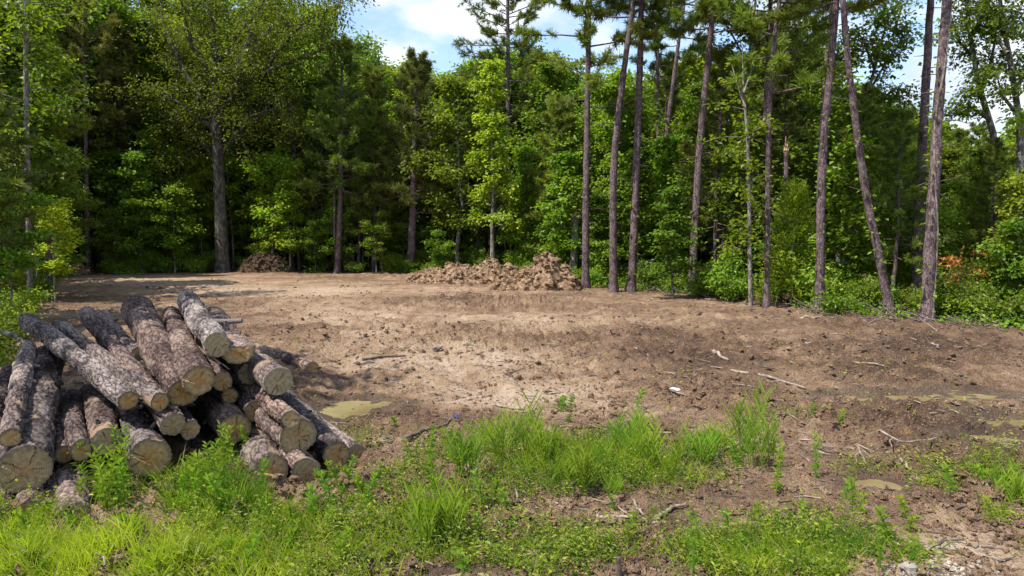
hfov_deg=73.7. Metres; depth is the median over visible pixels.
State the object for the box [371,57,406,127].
broadleaf tree
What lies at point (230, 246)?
broadleaf tree
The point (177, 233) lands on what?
sapling
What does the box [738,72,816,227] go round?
young pine
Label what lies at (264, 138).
broadleaf tree
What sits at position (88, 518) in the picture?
leafy weed
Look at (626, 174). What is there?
sapling
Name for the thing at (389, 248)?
shrub
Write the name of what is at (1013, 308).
shrub
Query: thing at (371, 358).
stick
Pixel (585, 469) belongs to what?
tall grass clump
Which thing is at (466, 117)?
young pine
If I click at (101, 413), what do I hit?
log
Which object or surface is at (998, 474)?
tall grass clump
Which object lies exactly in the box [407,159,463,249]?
sapling
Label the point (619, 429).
tall grass clump
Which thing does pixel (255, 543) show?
leafy weed
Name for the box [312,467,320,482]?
leafy weed
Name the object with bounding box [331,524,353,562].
leafy weed
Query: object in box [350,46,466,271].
pine tree
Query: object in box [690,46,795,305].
forked tree
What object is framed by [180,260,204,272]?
shrub
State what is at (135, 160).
sapling
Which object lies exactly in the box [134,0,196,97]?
broadleaf tree
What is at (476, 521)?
leafy weed
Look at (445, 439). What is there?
leafy weed
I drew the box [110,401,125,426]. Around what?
log
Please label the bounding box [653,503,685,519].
stick
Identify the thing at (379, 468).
leafy weed
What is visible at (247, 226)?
sapling
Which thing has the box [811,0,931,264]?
airy tree
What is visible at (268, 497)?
leafy weed
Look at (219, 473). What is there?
leafy weed
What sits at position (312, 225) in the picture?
sapling
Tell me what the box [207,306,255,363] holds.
log
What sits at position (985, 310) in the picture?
shrub
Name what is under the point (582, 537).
ground cover
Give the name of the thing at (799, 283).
shrub
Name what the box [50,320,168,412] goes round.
log
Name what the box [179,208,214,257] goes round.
sapling
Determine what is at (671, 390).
stick
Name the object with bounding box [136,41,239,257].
broadleaf tree
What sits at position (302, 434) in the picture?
log
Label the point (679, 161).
broadleaf tree
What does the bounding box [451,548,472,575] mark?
leafy weed
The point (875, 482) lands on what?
puddle
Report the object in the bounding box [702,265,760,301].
shrub
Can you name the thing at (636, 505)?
stick
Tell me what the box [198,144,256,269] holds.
sapling
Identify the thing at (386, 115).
broadleaf tree
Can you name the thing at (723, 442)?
leafy weed
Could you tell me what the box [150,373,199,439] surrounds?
log
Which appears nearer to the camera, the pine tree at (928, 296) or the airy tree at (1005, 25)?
the pine tree at (928, 296)
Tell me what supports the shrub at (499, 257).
on the ground at (394, 293)
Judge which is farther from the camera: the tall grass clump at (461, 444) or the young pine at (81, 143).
the young pine at (81, 143)
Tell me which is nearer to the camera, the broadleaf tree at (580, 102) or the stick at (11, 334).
the stick at (11, 334)
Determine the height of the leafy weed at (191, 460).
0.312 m
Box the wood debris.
[10,281,1023,575]
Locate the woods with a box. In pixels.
[0,43,1015,272]
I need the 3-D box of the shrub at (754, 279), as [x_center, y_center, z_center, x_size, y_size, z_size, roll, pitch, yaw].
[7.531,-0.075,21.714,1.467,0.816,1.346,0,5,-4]
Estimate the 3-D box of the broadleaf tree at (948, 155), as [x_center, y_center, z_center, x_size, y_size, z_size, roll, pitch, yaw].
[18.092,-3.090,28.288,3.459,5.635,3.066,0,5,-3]
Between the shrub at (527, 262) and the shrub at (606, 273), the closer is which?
the shrub at (606, 273)
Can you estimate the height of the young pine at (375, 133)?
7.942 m
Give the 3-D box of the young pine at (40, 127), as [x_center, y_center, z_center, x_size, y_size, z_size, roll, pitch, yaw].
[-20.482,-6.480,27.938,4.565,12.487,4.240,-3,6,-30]
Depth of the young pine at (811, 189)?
28.66 m
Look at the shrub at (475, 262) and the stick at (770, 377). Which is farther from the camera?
the shrub at (475, 262)
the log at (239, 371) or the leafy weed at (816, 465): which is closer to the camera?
the leafy weed at (816, 465)
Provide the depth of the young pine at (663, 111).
46.68 m
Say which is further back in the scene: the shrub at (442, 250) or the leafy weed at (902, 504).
the shrub at (442, 250)
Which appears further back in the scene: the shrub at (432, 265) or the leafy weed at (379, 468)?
the shrub at (432, 265)
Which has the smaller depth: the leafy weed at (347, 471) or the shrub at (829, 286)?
the leafy weed at (347, 471)
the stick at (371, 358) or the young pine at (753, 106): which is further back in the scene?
the young pine at (753, 106)
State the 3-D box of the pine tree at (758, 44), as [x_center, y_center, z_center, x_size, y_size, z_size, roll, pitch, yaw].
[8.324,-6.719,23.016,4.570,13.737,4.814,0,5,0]
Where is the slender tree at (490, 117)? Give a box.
[462,54,532,258]
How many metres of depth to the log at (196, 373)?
6.46 m
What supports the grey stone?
on the ground at (394, 293)
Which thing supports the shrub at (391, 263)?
on the ground at (394, 293)
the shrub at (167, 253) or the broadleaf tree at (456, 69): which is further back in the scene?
the broadleaf tree at (456, 69)
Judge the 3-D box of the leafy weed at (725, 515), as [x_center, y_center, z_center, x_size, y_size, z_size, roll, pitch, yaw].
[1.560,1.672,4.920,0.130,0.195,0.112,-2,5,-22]
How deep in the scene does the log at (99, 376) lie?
6.58 m
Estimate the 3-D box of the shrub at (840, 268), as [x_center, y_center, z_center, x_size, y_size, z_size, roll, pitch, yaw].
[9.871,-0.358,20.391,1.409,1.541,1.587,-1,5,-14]
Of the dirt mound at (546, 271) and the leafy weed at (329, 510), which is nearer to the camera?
the leafy weed at (329, 510)
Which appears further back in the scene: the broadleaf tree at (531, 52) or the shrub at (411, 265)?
the broadleaf tree at (531, 52)
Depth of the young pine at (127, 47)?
34.71 m
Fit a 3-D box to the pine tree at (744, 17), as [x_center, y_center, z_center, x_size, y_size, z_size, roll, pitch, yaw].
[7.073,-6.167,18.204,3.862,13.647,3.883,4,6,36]
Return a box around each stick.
[0,330,25,344]
[362,355,404,360]
[404,416,455,438]
[432,345,442,351]
[494,403,524,409]
[596,514,632,519]
[632,499,644,515]
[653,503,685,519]
[669,388,686,395]
[712,349,728,359]
[731,369,808,389]
[801,315,844,318]
[846,447,866,464]
[852,361,884,365]
[868,429,926,447]
[900,457,919,479]
[1002,439,1023,443]
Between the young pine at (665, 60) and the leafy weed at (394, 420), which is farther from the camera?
the young pine at (665, 60)
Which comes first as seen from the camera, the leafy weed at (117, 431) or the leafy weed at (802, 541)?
the leafy weed at (802, 541)
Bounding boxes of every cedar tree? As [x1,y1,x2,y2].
[747,175,838,306]
[861,105,928,293]
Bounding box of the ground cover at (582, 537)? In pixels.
[0,273,1023,575]
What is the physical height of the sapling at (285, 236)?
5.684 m
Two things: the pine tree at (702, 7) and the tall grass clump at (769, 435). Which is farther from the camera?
the pine tree at (702, 7)
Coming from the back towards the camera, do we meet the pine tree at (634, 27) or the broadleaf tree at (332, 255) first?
the broadleaf tree at (332, 255)
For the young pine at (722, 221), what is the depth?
26.84 m
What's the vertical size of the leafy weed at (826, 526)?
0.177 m
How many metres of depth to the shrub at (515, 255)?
31.06 m
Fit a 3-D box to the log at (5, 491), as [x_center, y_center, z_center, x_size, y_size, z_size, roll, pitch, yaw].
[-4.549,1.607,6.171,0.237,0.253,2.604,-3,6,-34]
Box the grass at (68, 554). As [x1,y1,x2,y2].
[0,397,1023,575]
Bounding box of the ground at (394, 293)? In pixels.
[0,247,1023,575]
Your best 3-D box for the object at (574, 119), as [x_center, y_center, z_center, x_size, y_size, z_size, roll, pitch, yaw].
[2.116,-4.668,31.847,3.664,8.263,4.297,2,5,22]
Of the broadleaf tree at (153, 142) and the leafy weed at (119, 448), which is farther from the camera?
the broadleaf tree at (153, 142)
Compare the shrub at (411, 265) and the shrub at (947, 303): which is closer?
the shrub at (947, 303)
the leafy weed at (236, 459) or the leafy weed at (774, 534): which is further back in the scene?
the leafy weed at (236, 459)
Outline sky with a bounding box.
[129,0,1023,145]
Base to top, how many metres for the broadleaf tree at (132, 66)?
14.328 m
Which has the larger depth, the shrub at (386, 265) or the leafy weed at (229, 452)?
the shrub at (386, 265)
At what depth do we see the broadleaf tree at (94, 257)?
41.13 m
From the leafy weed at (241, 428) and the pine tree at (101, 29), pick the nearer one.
the leafy weed at (241, 428)
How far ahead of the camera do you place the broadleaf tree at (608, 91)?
29.35 m
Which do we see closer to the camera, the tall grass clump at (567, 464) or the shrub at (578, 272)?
the tall grass clump at (567, 464)
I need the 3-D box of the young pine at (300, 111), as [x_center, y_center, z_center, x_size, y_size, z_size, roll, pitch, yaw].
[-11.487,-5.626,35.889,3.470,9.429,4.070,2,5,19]
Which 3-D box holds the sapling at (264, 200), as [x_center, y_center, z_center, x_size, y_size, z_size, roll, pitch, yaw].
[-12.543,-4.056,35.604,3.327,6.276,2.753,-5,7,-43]
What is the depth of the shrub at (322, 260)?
35.06 m
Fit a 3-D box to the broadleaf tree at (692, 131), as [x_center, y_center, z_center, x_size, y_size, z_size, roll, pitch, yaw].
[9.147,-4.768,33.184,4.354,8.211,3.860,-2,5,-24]
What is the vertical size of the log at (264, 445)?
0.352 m
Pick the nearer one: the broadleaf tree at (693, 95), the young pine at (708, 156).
the young pine at (708, 156)
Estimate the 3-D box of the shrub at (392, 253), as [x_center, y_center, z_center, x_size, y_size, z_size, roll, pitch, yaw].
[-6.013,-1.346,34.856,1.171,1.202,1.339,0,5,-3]
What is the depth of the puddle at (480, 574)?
4.35 m
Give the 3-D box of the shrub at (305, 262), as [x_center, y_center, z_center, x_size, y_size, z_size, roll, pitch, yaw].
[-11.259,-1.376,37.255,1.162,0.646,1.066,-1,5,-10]
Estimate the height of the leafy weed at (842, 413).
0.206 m
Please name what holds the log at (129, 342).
on the log at (169, 419)
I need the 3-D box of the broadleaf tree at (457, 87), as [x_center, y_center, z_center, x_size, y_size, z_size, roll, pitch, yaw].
[-2.213,-5.448,32.596,5.712,9.587,5.650,-4,6,-37]
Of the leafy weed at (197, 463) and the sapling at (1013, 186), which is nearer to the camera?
the leafy weed at (197, 463)
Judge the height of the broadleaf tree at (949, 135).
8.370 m
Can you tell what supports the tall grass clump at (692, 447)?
on the ground at (394, 293)
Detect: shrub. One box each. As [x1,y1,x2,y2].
[0,262,35,297]
[0,294,47,342]
[0,313,28,362]
[0,337,20,368]
[1,285,56,310]
[6,269,47,295]
[18,260,55,285]
[18,281,63,296]
[41,271,70,282]
[63,255,85,265]
[119,265,134,273]
[133,243,167,271]
[147,251,187,272]
[153,245,182,271]
[164,241,194,269]
[180,251,214,271]
[180,258,207,271]
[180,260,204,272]
[198,244,229,270]
[231,252,254,267]
[245,232,275,253]
[295,258,312,266]
[312,251,328,269]
[345,261,368,272]
[376,230,399,262]
[379,257,405,271]
[380,251,406,270]
[383,250,405,270]
[395,257,416,271]
[400,258,421,271]
[402,244,428,258]
[406,249,430,268]
[419,229,455,267]
[420,261,443,268]
[433,239,458,268]
[460,247,489,264]
[462,242,485,264]
[470,253,483,264]
[473,249,499,264]
[495,250,507,264]
[497,243,530,263]
[503,250,525,269]
[512,249,533,265]
[516,257,533,268]
[519,230,556,260]
[542,241,578,267]
[568,263,595,279]
[578,248,608,273]
[579,240,617,283]
[590,265,602,284]
[591,260,627,283]
[636,257,660,287]
[657,273,687,291]
[672,260,701,277]
[678,273,718,296]
[697,248,743,298]
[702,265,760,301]
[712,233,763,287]
[734,275,762,294]
[739,256,760,282]
[745,222,815,300]
[753,281,776,298]
[778,259,855,305]
[778,264,809,301]
[807,289,860,315]
[809,251,865,283]
[830,281,857,298]
[837,278,865,295]
[838,272,890,311]
[844,268,890,289]
[844,283,881,309]
[862,280,905,303]
[890,285,920,313]
[903,279,980,319]
[917,260,982,298]
[937,245,1002,297]
[941,245,1010,296]
[949,276,1000,302]
[949,278,1002,318]
[957,293,1000,319]
[961,295,1012,323]
[965,217,1023,303]
[968,264,1023,311]
[974,288,1023,326]
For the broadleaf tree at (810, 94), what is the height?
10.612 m
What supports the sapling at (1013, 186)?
on the ground at (394, 293)
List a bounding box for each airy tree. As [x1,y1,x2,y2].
[682,0,818,255]
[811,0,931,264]
[921,0,1023,229]
[951,0,1023,219]
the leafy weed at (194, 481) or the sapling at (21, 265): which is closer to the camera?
the leafy weed at (194, 481)
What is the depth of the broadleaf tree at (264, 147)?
38.51 m
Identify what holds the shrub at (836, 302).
on the ground at (394, 293)
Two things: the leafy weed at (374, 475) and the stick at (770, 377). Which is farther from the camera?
the stick at (770, 377)
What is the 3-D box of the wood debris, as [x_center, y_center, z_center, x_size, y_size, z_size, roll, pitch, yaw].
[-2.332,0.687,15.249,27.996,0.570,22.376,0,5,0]
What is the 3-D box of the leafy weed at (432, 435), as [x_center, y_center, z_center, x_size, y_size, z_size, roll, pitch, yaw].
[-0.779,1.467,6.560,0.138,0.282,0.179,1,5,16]
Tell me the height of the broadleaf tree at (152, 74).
14.480 m
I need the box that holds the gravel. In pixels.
[884,553,999,575]
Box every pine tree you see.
[37,9,98,257]
[52,0,126,270]
[291,32,393,273]
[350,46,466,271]
[451,0,545,258]
[512,0,650,288]
[569,0,671,292]
[609,0,670,291]
[610,0,706,262]
[632,0,717,272]
[647,0,774,293]
[690,0,826,279]
[712,0,845,307]
[758,0,891,313]
[769,0,858,264]
[774,0,839,265]
[809,0,897,316]
[909,0,955,299]
[911,0,979,321]
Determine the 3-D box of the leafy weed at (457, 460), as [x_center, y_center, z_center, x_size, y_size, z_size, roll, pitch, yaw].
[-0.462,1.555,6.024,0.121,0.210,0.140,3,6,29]
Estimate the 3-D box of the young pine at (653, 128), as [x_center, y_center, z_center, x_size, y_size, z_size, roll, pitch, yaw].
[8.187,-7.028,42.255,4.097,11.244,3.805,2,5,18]
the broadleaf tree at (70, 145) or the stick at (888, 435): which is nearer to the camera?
the stick at (888, 435)
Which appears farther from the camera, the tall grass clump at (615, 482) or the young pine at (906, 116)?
the young pine at (906, 116)
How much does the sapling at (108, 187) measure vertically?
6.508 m
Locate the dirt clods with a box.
[3,278,1023,575]
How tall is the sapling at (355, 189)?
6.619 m
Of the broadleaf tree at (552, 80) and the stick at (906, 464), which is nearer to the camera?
the stick at (906, 464)
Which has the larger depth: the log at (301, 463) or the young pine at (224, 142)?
the young pine at (224, 142)
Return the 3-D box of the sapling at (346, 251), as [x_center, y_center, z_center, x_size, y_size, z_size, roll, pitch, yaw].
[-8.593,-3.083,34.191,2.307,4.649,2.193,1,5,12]
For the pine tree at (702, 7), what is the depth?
22.44 m
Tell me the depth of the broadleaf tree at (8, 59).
23.44 m
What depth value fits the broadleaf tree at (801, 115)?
37.67 m
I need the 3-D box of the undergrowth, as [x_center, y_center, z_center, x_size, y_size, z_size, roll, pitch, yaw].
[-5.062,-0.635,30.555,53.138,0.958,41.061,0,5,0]
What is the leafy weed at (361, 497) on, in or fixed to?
on the ground at (394, 293)
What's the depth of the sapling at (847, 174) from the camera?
19.73 m
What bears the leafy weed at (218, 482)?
on the ground at (394, 293)
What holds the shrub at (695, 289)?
on the ground at (394, 293)
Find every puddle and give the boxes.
[320,401,393,418]
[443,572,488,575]
[592,528,637,533]
[846,479,900,489]
[847,390,1003,401]
[972,435,1023,446]
[980,417,1023,435]
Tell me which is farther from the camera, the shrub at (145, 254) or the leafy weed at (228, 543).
the shrub at (145, 254)
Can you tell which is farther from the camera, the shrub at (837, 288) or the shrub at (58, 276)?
the shrub at (58, 276)
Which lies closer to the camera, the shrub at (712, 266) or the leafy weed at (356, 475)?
the leafy weed at (356, 475)
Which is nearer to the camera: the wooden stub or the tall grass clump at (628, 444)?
the wooden stub
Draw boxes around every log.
[0,340,40,447]
[0,345,65,493]
[0,365,11,456]
[0,487,12,503]
[14,484,45,516]
[18,313,138,409]
[44,465,55,496]
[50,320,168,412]
[51,460,91,525]
[54,387,72,462]
[60,389,91,461]
[77,306,185,435]
[78,384,122,454]
[97,310,141,360]
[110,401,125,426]
[113,402,171,476]
[120,295,197,405]
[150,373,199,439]
[162,306,214,395]
[174,418,221,462]
[176,290,242,356]
[193,391,251,443]
[194,339,232,390]
[195,337,253,384]
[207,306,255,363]
[207,356,258,421]
[210,386,237,403]
[229,369,316,453]
[229,370,299,427]
[236,421,287,482]
[247,348,293,394]
[254,343,318,370]
[270,438,320,482]
[277,386,348,466]
[314,410,366,458]
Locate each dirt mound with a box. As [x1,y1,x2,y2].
[64,263,93,274]
[234,250,296,272]
[405,257,521,284]
[490,251,583,290]
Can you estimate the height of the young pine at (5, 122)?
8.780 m
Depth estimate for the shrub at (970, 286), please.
16.08 m
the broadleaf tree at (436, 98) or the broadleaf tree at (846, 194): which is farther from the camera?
the broadleaf tree at (436, 98)
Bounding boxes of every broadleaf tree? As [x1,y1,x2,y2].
[0,0,101,285]
[0,0,109,290]
[0,0,111,247]
[0,74,66,219]
[30,0,136,149]
[61,0,198,257]
[66,14,148,264]
[74,15,147,260]
[78,126,138,264]
[84,5,220,225]
[96,0,141,260]
[108,120,200,269]
[119,3,194,27]
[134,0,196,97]
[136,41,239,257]
[170,39,245,255]
[178,0,239,258]
[183,4,279,258]
[194,0,297,244]
[233,62,307,249]
[239,0,302,151]
[254,10,361,265]
[276,69,376,263]
[277,45,362,251]
[287,0,348,152]
[298,93,406,267]
[317,117,357,265]
[335,29,389,243]
[353,47,411,154]
[353,135,405,246]
[360,100,396,262]
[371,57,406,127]
[382,73,486,240]
[390,59,445,248]
[391,122,441,250]
[392,71,520,263]
[439,71,457,253]
[444,59,514,250]
[448,66,529,251]
[450,46,538,260]
[489,34,549,108]
[498,56,592,218]
[501,109,545,252]
[505,50,591,179]
[511,52,536,252]
[520,131,570,239]
[532,70,596,182]
[545,66,661,220]
[560,79,631,250]
[565,100,665,240]
[598,97,654,262]
[638,144,702,271]
[650,79,725,263]
[657,102,718,238]
[659,51,711,252]
[686,52,762,245]
[703,61,759,251]
[753,45,844,272]
[754,40,847,179]
[780,96,891,267]
[811,110,896,269]
[855,143,945,271]
[872,114,947,159]
[907,121,970,213]
[926,146,977,276]
[939,142,1017,264]
[939,157,966,243]
[943,125,961,143]
[1000,105,1023,207]
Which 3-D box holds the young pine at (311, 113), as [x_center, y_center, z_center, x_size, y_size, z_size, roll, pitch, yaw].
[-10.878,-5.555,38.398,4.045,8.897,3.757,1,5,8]
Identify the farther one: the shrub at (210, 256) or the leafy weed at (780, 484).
the shrub at (210, 256)
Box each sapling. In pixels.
[0,58,96,287]
[0,168,57,309]
[19,194,84,301]
[25,200,87,280]
[75,137,147,259]
[103,222,133,260]
[110,139,172,272]
[117,183,167,254]
[140,183,205,272]
[162,208,195,252]
[165,151,227,254]
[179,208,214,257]
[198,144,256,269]
[228,150,269,252]
[234,200,277,253]
[236,149,302,253]
[239,143,305,252]
[263,158,317,269]
[285,207,315,268]
[296,219,329,272]
[307,204,332,269]
[314,182,359,259]
[328,164,386,269]
[358,219,389,273]
[364,204,402,247]
[378,197,423,258]
[391,215,407,255]
[394,165,424,257]
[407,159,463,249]
[451,183,486,251]
[474,135,525,255]
[494,133,546,251]
[510,192,543,247]
[530,139,594,263]
[530,183,567,253]
[539,135,605,239]
[578,186,620,260]
[589,167,652,279]
[589,206,623,250]
[599,133,679,282]
[640,119,700,269]
[642,174,707,297]
[690,109,815,293]
[706,170,756,251]
[754,188,805,267]
[805,131,913,274]
[881,194,970,283]
[937,174,977,272]
[976,170,1023,288]
[995,106,1023,217]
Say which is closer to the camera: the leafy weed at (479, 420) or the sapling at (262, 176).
the leafy weed at (479, 420)
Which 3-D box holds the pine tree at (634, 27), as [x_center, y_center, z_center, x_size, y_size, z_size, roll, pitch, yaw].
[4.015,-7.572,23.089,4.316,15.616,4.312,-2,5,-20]
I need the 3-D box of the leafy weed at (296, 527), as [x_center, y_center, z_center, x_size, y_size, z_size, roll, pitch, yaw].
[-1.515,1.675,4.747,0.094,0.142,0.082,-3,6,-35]
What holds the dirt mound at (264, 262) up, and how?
on the ground at (394, 293)
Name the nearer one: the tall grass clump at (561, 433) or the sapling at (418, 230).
the tall grass clump at (561, 433)
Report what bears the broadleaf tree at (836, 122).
on the ground at (394, 293)
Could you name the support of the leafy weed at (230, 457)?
on the ground at (394, 293)
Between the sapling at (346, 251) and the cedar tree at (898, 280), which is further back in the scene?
the sapling at (346, 251)
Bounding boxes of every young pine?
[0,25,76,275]
[0,55,83,297]
[0,70,44,254]
[0,102,35,233]
[2,44,104,284]
[64,129,112,270]
[70,139,90,257]
[74,28,161,256]
[79,149,117,264]
[148,50,206,238]
[182,110,242,231]
[189,7,274,257]
[244,20,307,257]
[255,89,323,270]
[276,188,305,266]
[291,7,305,256]
[298,108,327,266]
[298,127,357,258]
[319,128,362,270]
[329,235,357,266]
[332,135,393,263]
[337,62,418,271]
[339,52,366,258]
[346,112,408,271]
[354,237,383,265]
[397,103,456,259]
[451,99,522,250]
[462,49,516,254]
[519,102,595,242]
[522,92,583,241]
[632,84,666,258]
[634,49,693,269]
[649,85,665,255]
[653,41,759,286]
[680,36,728,180]
[682,125,735,264]
[685,80,754,264]
[710,9,800,217]
[728,95,799,270]
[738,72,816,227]
[740,54,818,227]
[797,130,842,243]
[812,81,893,272]
[816,78,846,116]
[862,106,952,302]
[947,126,989,270]
[960,122,1000,236]
[960,136,1020,263]
[973,189,1007,266]
[1007,135,1016,207]
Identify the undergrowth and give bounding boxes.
[0,256,1023,346]
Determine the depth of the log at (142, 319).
7.03 m
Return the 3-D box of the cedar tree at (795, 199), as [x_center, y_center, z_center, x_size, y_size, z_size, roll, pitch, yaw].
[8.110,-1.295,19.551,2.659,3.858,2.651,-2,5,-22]
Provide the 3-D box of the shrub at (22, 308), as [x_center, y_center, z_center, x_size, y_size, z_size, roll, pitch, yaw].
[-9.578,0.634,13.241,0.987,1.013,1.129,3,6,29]
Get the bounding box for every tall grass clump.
[400,474,450,549]
[421,467,474,546]
[422,488,456,536]
[441,417,487,478]
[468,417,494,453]
[480,409,527,462]
[502,388,545,454]
[525,410,562,461]
[548,423,566,447]
[551,448,577,480]
[559,432,582,455]
[561,440,608,494]
[589,434,613,462]
[600,469,624,495]
[607,402,642,449]
[619,425,650,457]
[628,404,657,439]
[628,411,668,468]
[653,437,687,477]
[667,425,687,460]
[681,411,723,465]
[683,434,699,459]
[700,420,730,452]
[720,376,774,447]
[737,401,782,470]
[986,455,1019,490]
[993,463,1023,505]
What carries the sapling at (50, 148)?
on the ground at (394, 293)
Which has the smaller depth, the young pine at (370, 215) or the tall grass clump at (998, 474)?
the tall grass clump at (998, 474)
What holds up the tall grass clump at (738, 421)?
on the ground at (394, 293)
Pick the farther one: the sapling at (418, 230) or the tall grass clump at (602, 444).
the sapling at (418, 230)
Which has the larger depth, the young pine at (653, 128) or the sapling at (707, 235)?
the young pine at (653, 128)
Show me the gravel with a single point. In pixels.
(948, 564)
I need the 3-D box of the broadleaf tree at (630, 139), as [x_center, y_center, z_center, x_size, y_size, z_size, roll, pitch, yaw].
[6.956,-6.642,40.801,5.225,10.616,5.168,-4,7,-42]
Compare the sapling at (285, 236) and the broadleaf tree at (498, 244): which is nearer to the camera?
the sapling at (285, 236)
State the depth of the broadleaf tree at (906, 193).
26.47 m
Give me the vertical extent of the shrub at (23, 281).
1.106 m
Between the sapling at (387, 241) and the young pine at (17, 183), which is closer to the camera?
the young pine at (17, 183)
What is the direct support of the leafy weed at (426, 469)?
on the ground at (394, 293)
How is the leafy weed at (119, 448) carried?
on the ground at (394, 293)
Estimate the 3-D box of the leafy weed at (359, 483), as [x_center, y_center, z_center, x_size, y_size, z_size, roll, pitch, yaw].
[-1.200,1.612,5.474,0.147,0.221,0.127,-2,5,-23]
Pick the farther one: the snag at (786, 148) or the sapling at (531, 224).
the sapling at (531, 224)
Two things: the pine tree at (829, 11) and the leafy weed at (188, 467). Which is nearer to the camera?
the leafy weed at (188, 467)
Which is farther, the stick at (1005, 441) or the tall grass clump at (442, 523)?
the stick at (1005, 441)
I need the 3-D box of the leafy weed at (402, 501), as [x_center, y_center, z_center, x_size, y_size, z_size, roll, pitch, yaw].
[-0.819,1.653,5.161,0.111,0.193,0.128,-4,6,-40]
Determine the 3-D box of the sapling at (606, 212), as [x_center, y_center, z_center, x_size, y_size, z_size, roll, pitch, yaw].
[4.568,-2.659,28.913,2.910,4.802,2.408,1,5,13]
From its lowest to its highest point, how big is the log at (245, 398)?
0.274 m
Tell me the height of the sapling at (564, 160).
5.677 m
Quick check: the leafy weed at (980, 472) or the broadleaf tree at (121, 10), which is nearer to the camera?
the leafy weed at (980, 472)
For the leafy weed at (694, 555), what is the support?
on the ground at (394, 293)
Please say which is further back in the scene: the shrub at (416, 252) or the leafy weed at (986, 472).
the shrub at (416, 252)
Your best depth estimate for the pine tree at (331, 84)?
33.02 m
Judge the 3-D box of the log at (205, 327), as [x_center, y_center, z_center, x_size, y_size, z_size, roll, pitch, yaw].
[-3.318,0.343,7.560,0.544,0.292,2.483,-3,11,-31]
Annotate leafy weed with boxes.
[0,499,9,517]
[11,506,35,533]
[37,554,50,575]
[61,510,79,531]
[69,440,88,472]
[73,476,85,493]
[78,461,92,486]
[79,514,95,531]
[85,449,106,494]
[89,443,114,488]
[93,461,120,509]
[94,465,111,497]
[106,423,129,465]
[106,448,127,487]
[110,457,138,508]
[112,441,134,487]
[116,511,138,535]
[117,434,140,482]
[130,515,142,532]
[175,467,189,499]
[178,488,194,523]
[181,459,198,490]
[185,449,204,492]
[185,450,197,472]
[188,469,205,502]
[202,438,220,484]
[203,472,232,512]
[205,486,225,517]
[210,446,225,465]
[212,456,225,475]
[212,462,225,487]
[215,420,239,462]
[215,439,225,461]
[219,534,237,554]
[224,448,233,462]
[226,447,236,461]
[233,456,242,476]
[235,424,250,450]
[238,532,262,573]
[255,456,272,493]
[255,498,270,520]
[258,492,275,512]
[283,535,292,550]
[284,500,300,523]
[284,528,296,543]
[292,518,300,534]
[302,481,319,525]
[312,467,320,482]
[315,470,336,503]
[323,505,338,531]
[324,460,345,490]
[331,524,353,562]
[335,483,346,502]
[341,464,356,484]
[345,454,357,475]
[345,492,357,507]
[353,475,368,498]
[354,472,367,494]
[358,494,371,523]
[361,472,377,502]
[369,466,383,487]
[382,478,390,492]
[390,415,397,427]
[390,497,399,518]
[396,496,409,515]
[401,438,415,462]
[413,437,421,453]
[423,463,433,479]
[425,445,439,476]
[426,425,436,452]
[428,473,441,492]
[439,427,453,457]
[445,439,457,462]
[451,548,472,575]
[453,453,464,471]
[470,512,483,535]
[471,468,489,507]
[477,418,486,431]
[487,476,503,503]
[496,487,511,510]
[506,514,517,533]
[556,395,566,411]
[566,413,572,422]
[567,394,574,405]
[603,529,613,547]
[608,493,618,510]
[622,511,637,537]
[633,386,646,406]
[684,505,702,574]
[720,432,728,450]
[720,507,733,527]
[725,427,736,454]
[728,438,744,464]
[735,453,742,466]
[736,532,748,551]
[739,430,748,450]
[750,500,761,518]
[759,518,773,556]
[768,528,780,545]
[769,414,780,460]
[769,438,786,495]
[792,535,805,549]
[797,497,808,518]
[810,402,816,414]
[810,427,822,477]
[819,517,833,542]
[836,476,853,499]
[837,408,846,423]
[847,472,857,511]
[853,488,868,510]
[874,525,887,569]
[875,504,896,545]
[896,494,911,518]
[902,514,920,532]
[906,533,923,561]
[939,463,961,492]
[973,463,987,481]
[976,467,991,476]
[981,494,998,522]
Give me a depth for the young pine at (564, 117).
30.25 m
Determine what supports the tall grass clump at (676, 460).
on the ground at (394, 293)
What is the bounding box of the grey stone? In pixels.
[898,561,917,574]
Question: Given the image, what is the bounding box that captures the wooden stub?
[616,556,621,575]
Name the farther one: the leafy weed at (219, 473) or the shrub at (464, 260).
the shrub at (464, 260)
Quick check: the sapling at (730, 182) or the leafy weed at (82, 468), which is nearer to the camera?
the leafy weed at (82, 468)
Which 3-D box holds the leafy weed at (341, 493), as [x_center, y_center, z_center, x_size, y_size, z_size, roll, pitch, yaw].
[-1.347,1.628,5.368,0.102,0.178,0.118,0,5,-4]
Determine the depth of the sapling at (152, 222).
34.12 m
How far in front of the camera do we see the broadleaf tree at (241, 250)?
42.88 m
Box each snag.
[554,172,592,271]
[783,137,788,292]
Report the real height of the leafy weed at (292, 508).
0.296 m
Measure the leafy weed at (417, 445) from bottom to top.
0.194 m
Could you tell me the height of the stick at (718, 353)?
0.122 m
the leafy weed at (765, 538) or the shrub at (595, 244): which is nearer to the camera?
the leafy weed at (765, 538)
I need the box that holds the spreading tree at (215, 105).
[96,0,378,272]
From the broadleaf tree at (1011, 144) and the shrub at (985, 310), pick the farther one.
the broadleaf tree at (1011, 144)
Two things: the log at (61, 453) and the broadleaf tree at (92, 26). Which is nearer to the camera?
the log at (61, 453)
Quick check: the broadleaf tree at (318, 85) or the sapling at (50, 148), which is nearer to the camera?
the sapling at (50, 148)
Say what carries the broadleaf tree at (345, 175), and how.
on the ground at (394, 293)
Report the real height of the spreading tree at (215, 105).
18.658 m
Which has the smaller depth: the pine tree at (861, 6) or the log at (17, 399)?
the log at (17, 399)
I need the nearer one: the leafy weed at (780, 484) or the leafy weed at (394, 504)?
the leafy weed at (394, 504)
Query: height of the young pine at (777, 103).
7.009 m

